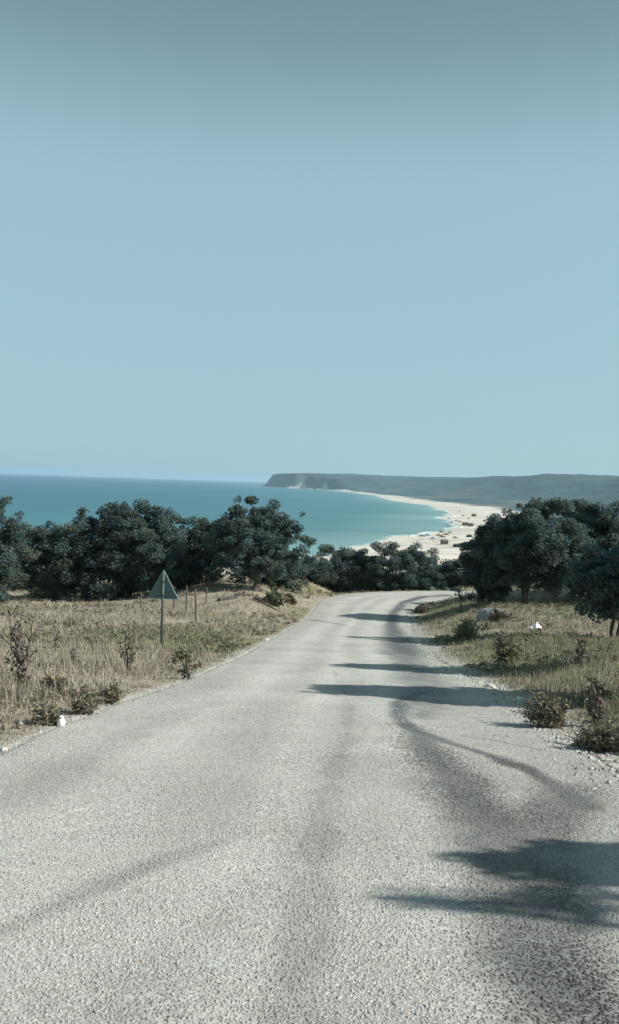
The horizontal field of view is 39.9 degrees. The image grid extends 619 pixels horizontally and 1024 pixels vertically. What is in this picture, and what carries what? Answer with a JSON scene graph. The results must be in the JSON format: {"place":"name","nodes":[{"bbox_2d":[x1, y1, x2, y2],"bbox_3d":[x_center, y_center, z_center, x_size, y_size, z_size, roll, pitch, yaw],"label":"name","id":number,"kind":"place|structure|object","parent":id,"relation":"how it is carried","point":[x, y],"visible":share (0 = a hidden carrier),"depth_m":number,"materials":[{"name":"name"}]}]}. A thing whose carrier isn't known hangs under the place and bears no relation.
{"place":"outdoors","nodes":[
{"label":"outdoors","id":0,"kind":"place"},
{"bbox_2d":[0,474,458,555],"bbox_3d":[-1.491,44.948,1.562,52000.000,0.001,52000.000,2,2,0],"label":"sea","id":1,"kind":"structure","parent":0,"point":[337,520],"depth_m":1568.00,"materials":[{"name":"liquid"}]},
{"bbox_2d":[0,591,618,1023],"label":"road","id":2,"kind":"structure","parent":0,"point":[358,637],"depth_m":5.69,"materials":[{"name":"grey asphalt"}]},
{"bbox_2d":[0,747,7,752],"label":"stone","id":3,"kind":"object","parent":2,"relation":"on","point":[2,749],"visible":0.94,"depth_m":7.64,"materials":[{"name":"stone"}]},
{"bbox_2d":[57,715,64,725],"bbox_3d":[-2.667,2.263,9.166,0.082,0.150,0.084,8,11,0],"label":"plastic bottle","id":4,"kind":"object","parent":2,"relation":"on","point":[61,721],"visible":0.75,"depth_m":9.14,"materials":[{"name":"white plastic"}]},
{"bbox_2d":[0,675,618,1023],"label":"road chippings","id":5,"kind":"object","parent":2,"relation":"on","point":[193,835],"visible":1,"depth_m":4.49,"materials":[{"name":"gravel"}]},
{"bbox_2d":[0,473,618,773],"bbox_3d":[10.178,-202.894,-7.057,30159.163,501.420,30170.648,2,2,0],"label":"ground","id":6,"kind":"structure","parent":0,"point":[482,498],"depth_m":61.73,"materials":[{"name":"soil"}]},
{"bbox_2d":[0,495,41,602],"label":"oak tree","id":7,"kind":"object","parent":6,"relation":"on","point":[14,532],"visible":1,"depth_m":48.14,"materials":[{"name":"green plant"}]},
{"bbox_2d":[0,604,42,689],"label":"dead thistle","id":8,"kind":"object","parent":6,"relation":"on","point":[18,662],"visible":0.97,"depth_m":11.46,"materials":[{"name":"brown plant"}]},
{"bbox_2d":[1,525,52,588],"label":"oak tree","id":9,"kind":"object","parent":6,"relation":"on","point":[37,559],"visible":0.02,"depth_m":60.36,"materials":[{"name":"green plant"}]},
{"bbox_2d":[30,701,67,725],"bbox_3d":[-2.843,2.191,9.225,0.389,0.300,0.353,1,2,-32],"label":"dry shrub","id":10,"kind":"object","parent":6,"relation":"on","point":[48,714],"visible":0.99,"depth_m":9.19,"materials":[{"name":"plant"}]},
{"bbox_2d":[41,670,70,692],"bbox_3d":[-3.500,2.354,11.749,0.457,0.363,0.380,2,2,0],"label":"dry shrub","id":11,"kind":"object","parent":6,"relation":"on","point":[57,680],"visible":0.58,"depth_m":11.71,"materials":[{"name":"brown plant"}]},
{"bbox_2d":[53,630,61,648],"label":"dead thistle","id":12,"kind":"object","parent":6,"relation":"on","point":[57,637],"visible":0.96,"depth_m":18.46,"materials":[{"name":"beige plant"}]},
{"bbox_2d":[13,520,106,600],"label":"oak tree","id":13,"kind":"object","parent":6,"relation":"on","point":[51,545],"visible":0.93,"depth_m":51.32,"materials":[{"name":"green plant"}]},
{"bbox_2d":[66,647,80,664],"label":"dead thistle","id":14,"kind":"object","parent":6,"relation":"on","point":[72,655],"visible":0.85,"depth_m":15.12,"materials":[{"name":"brown plant"}]},
{"bbox_2d":[75,626,85,640],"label":"dead thistle","id":15,"kind":"object","parent":6,"relation":"on","point":[81,633],"visible":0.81,"depth_m":21.92,"materials":[{"name":"brown plant"}]},
{"bbox_2d":[65,680,107,714],"bbox_3d":[-2.664,2.216,10.068,0.492,0.420,0.370,2,2,11],"label":"dry shrub","id":16,"kind":"object","parent":6,"relation":"on","point":[82,703],"visible":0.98,"depth_m":10.04,"materials":[{"name":"plant"}]},
{"bbox_2d":[98,679,123,703],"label":"dry shrub","id":17,"kind":"object","parent":6,"relation":"on","point":[112,694],"visible":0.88,"depth_m":11.02,"materials":[{"name":"plant"}]},
{"bbox_2d":[56,498,191,601],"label":"oak tree","id":18,"kind":"object","parent":6,"relation":"on","point":[124,568],"visible":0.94,"depth_m":51.93,"materials":[{"name":"green plant"}]},
{"bbox_2d":[119,618,139,670],"bbox_3d":[-3.203,2.376,15.032,0.366,1.002,0.346,0,2,-37],"label":"dead thistle","id":19,"kind":"object","parent":6,"relation":"on","point":[128,650],"visible":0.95,"depth_m":15.03,"materials":[{"name":"brown plant"}]},
{"bbox_2d":[84,517,180,589],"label":"oak tree","id":20,"kind":"object","parent":6,"relation":"on","point":[138,557],"visible":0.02,"depth_m":61.53,"materials":[{"name":"green plant"}]},
{"bbox_2d":[147,570,178,645],"bbox_3d":[-3.505,2.463,20.311,0.761,2.169,0.092,2,2,6],"label":"warning sign","id":21,"kind":"object","parent":6,"relation":"on","point":[162,589],"visible":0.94,"depth_m":20.30,"materials":[{"name":"metal"}]},
{"bbox_2d":[168,645,195,663],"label":"dry shrub","id":22,"kind":"object","parent":6,"relation":"on","point":[182,654],"visible":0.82,"depth_m":17.42,"materials":[{"name":"plant"}]},
{"bbox_2d":[185,586,187,611],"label":"fence post","id":23,"kind":"object","parent":6,"relation":"on","point":[186,600],"visible":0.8,"depth_m":43.08,"materials":[{"name":"brown wood"}]},
{"bbox_2d":[177,658,196,679],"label":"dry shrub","id":24,"kind":"object","parent":6,"relation":"on","point":[186,671],"visible":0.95,"depth_m":14.34,"materials":[{"name":"brown plant"}]},
{"bbox_2d":[194,588,196,620],"bbox_3d":[-4.771,4.011,35.883,0.148,1.604,0.100,1,2,-20],"label":"fence post","id":25,"kind":"object","parent":6,"relation":"on","point":[195,606],"visible":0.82,"depth_m":35.85,"materials":[{"name":"brown wood"}]},
{"bbox_2d":[165,516,244,587],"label":"oak tree","id":26,"kind":"object","parent":6,"relation":"on","point":[198,534],"visible":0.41,"depth_m":55.30,"materials":[{"name":"green plant"}]},
{"bbox_2d":[217,591,240,600],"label":"fallen branch","id":27,"kind":"object","parent":6,"relation":"on","point":[224,598],"visible":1,"depth_m":47.64,"materials":[{"name":"brown wood"}]},
{"bbox_2d":[234,588,253,595],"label":"fallen branch","id":28,"kind":"object","parent":6,"relation":"on","point":[242,594],"visible":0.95,"depth_m":50.01,"materials":[{"name":"brown wood"}]},
{"bbox_2d":[198,495,316,591],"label":"oak tree","id":29,"kind":"object","parent":6,"relation":"on","point":[263,553],"visible":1,"depth_m":51.72,"materials":[{"name":"green plant"}]},
{"bbox_2d":[248,595,276,609],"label":"fallen branch","id":30,"kind":"object","parent":6,"relation":"on","point":[261,601],"visible":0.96,"depth_m":48.64,"materials":[{"name":"brown wood"}]},
{"bbox_2d":[234,545,309,592],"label":"oak bush","id":31,"kind":"object","parent":6,"relation":"on","point":[289,576],"visible":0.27,"depth_m":62.02,"materials":[{"name":"green plant"}]},
{"bbox_2d":[263,579,285,606],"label":"dry shrub","id":32,"kind":"object","parent":6,"relation":"on","point":[274,596],"visible":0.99,"depth_m":50.36,"materials":[{"name":"green plant"}]},
{"bbox_2d":[282,592,296,604],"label":"dry shrub","id":33,"kind":"object","parent":6,"relation":"on","point":[290,598],"visible":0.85,"depth_m":54.68,"materials":[{"name":"brown plant"}]},
{"bbox_2d":[0,576,618,754],"bbox_3d":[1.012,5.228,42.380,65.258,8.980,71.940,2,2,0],"label":"dry grass","id":34,"kind":"structure","parent":6,"relation":"on","point":[55,663],"depth_m":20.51,"materials":[{"name":"beige plant"}]},
{"bbox_2d":[2,597,618,817],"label":"gravel","id":35,"kind":"structure","parent":6,"relation":"on","point":[518,703],"depth_m":12.81,"materials":[{"name":"grey gravel"}]},
{"bbox_2d":[296,554,338,583],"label":"oak bush","id":36,"kind":"object","parent":6,"relation":"on","point":[320,570],"visible":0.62,"depth_m":73.04,"materials":[{"name":"green plant"}]},
{"bbox_2d":[308,544,392,593],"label":"oak bush","id":37,"kind":"object","parent":6,"relation":"on","point":[344,560],"visible":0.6,"depth_m":74.81,"materials":[{"name":"green plant"}]},
{"bbox_2d":[220,568,536,590],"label":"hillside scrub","id":38,"kind":"object","parent":6,"relation":"on","point":[375,588],"depth_m":372.56,"materials":[{"name":"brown plant"}]},
{"bbox_2d":[353,541,454,591],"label":"oak bush","id":39,"kind":"object","parent":6,"relation":"on","point":[414,576],"visible":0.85,"depth_m":74.27,"materials":[{"name":"green plant"}]},
{"bbox_2d":[411,603,429,612],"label":"dry shrub","id":40,"kind":"object","parent":6,"relation":"on","point":[420,608],"visible":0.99,"depth_m":53.96,"materials":[{"name":"brown plant"}]},
{"bbox_2d":[440,539,447,544],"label":"beach hut","id":41,"kind":"object","parent":6,"relation":"on","point":[443,541],"visible":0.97,"depth_m":640.59,"materials":[{"name":"grey"}]},
{"bbox_2d":[432,555,473,590],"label":"oak bush","id":42,"kind":"object","parent":6,"relation":"on","point":[458,572],"visible":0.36,"depth_m":74.72,"materials":[{"name":"green plant"}]},
{"bbox_2d":[454,585,467,611],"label":"sapling","id":43,"kind":"object","parent":6,"relation":"on","point":[458,591],"visible":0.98,"depth_m":47.40,"materials":[{"name":"green plant"}]},
{"bbox_2d":[439,616,493,642],"bbox_3d":[5.051,3.809,27.486,1.387,0.955,1.307,0,2,-36],"label":"dry shrub","id":44,"kind":"object","parent":6,"relation":"on","point":[465,630],"visible":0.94,"depth_m":27.45,"materials":[{"name":"green plant"}]},
{"bbox_2d":[461,526,511,604],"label":"oak bush","id":45,"kind":"object","parent":6,"relation":"on","point":[474,578],"visible":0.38,"depth_m":49.68,"materials":[{"name":"green plant"}]},
{"bbox_2d":[486,683,495,688],"bbox_3d":[3.100,2.991,14.582,0.170,0.121,0.185,2,2,11],"label":"stone","id":46,"kind":"object","parent":6,"relation":"on","point":[490,685],"visible":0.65,"depth_m":14.52,"materials":[{"name":"stone"}]},
{"bbox_2d":[476,608,506,620],"bbox_3d":[8.449,4.802,39.329,1.386,0.794,1.262,0,3,-44],"label":"boulder","id":47,"kind":"object","parent":6,"relation":"on","point":[483,613],"visible":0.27,"depth_m":39.00,"materials":[{"name":"grey stone"}]},
{"bbox_2d":[489,630,529,664],"bbox_3d":[4.327,3.000,18.706,0.678,0.814,1.072,4,3,41],"label":"dry shrub","id":48,"kind":"object","parent":6,"relation":"on","point":[505,651],"visible":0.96,"depth_m":18.61,"materials":[{"name":"green plant"}]},
{"bbox_2d":[458,496,595,604],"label":"oak tree","id":49,"kind":"object","parent":6,"relation":"on","point":[536,545],"visible":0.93,"depth_m":47.84,"materials":[{"name":"green plant"}]},
{"bbox_2d":[528,622,541,628],"bbox_3d":[8.310,4.172,31.395,0.513,0.272,0.357,2,2,0],"label":"plastic bag","id":50,"kind":"object","parent":6,"relation":"on","point":[536,625],"visible":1,"depth_m":31.34,"materials":[{"name":"white plastic"}]},
{"bbox_2d":[514,690,572,728],"bbox_3d":[2.769,2.345,10.138,0.726,0.538,0.549,2,2,0],"label":"dry shrub","id":51,"kind":"object","parent":6,"relation":"on","point":[549,713],"visible":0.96,"depth_m":10.04,"materials":[{"name":"green plant"}]},
{"bbox_2d":[571,637,588,665],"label":"dead thistle","id":52,"kind":"object","parent":6,"relation":"on","point":[581,653],"visible":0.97,"depth_m":16.80,"materials":[{"name":"brown plant"}]},
{"bbox_2d":[555,498,618,559],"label":"oak tree","id":53,"kind":"object","parent":6,"relation":"on","point":[602,522],"visible":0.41,"depth_m":53.20,"materials":[{"name":"green plant"}]},
{"bbox_2d":[562,543,618,638],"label":"oak tree","id":54,"kind":"object","parent":6,"relation":"on","point":[596,579],"visible":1,"depth_m":26.70,"materials":[{"name":"green plant"}]},
{"bbox_2d":[568,713,618,752],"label":"dry shrub","id":55,"kind":"object","parent":6,"relation":"on","point":[603,739],"visible":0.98,"depth_m":8.64,"materials":[{"name":"green plant"}]},
{"bbox_2d":[582,682,609,725],"bbox_3d":[3.471,2.371,10.316,0.323,0.594,0.317,2,2,0],"label":"dead thistle","id":56,"kind":"object","parent":6,"relation":"on","point":[597,711],"visible":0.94,"depth_m":10.29,"materials":[{"name":"brown plant"}]},
{"bbox_2d":[582,676,618,702],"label":"dry shrub","id":57,"kind":"object","parent":6,"relation":"on","point":[604,692],"visible":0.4,"depth_m":12.33,"materials":[{"name":"green plant"}]},
{"bbox_2d":[0,0,618,481],"label":"sky","id":58,"kind":"structure","parent":0,"point":[241,240],"materials":[{"name":"blue"}]},
{"bbox_2d":[487,605,515,622],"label":"dry shrub","id":59,"kind":"object","parent":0,"point":[496,615],"visible":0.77,"depth_m":36.36,"materials":[{"name":"plant"}]}
]}

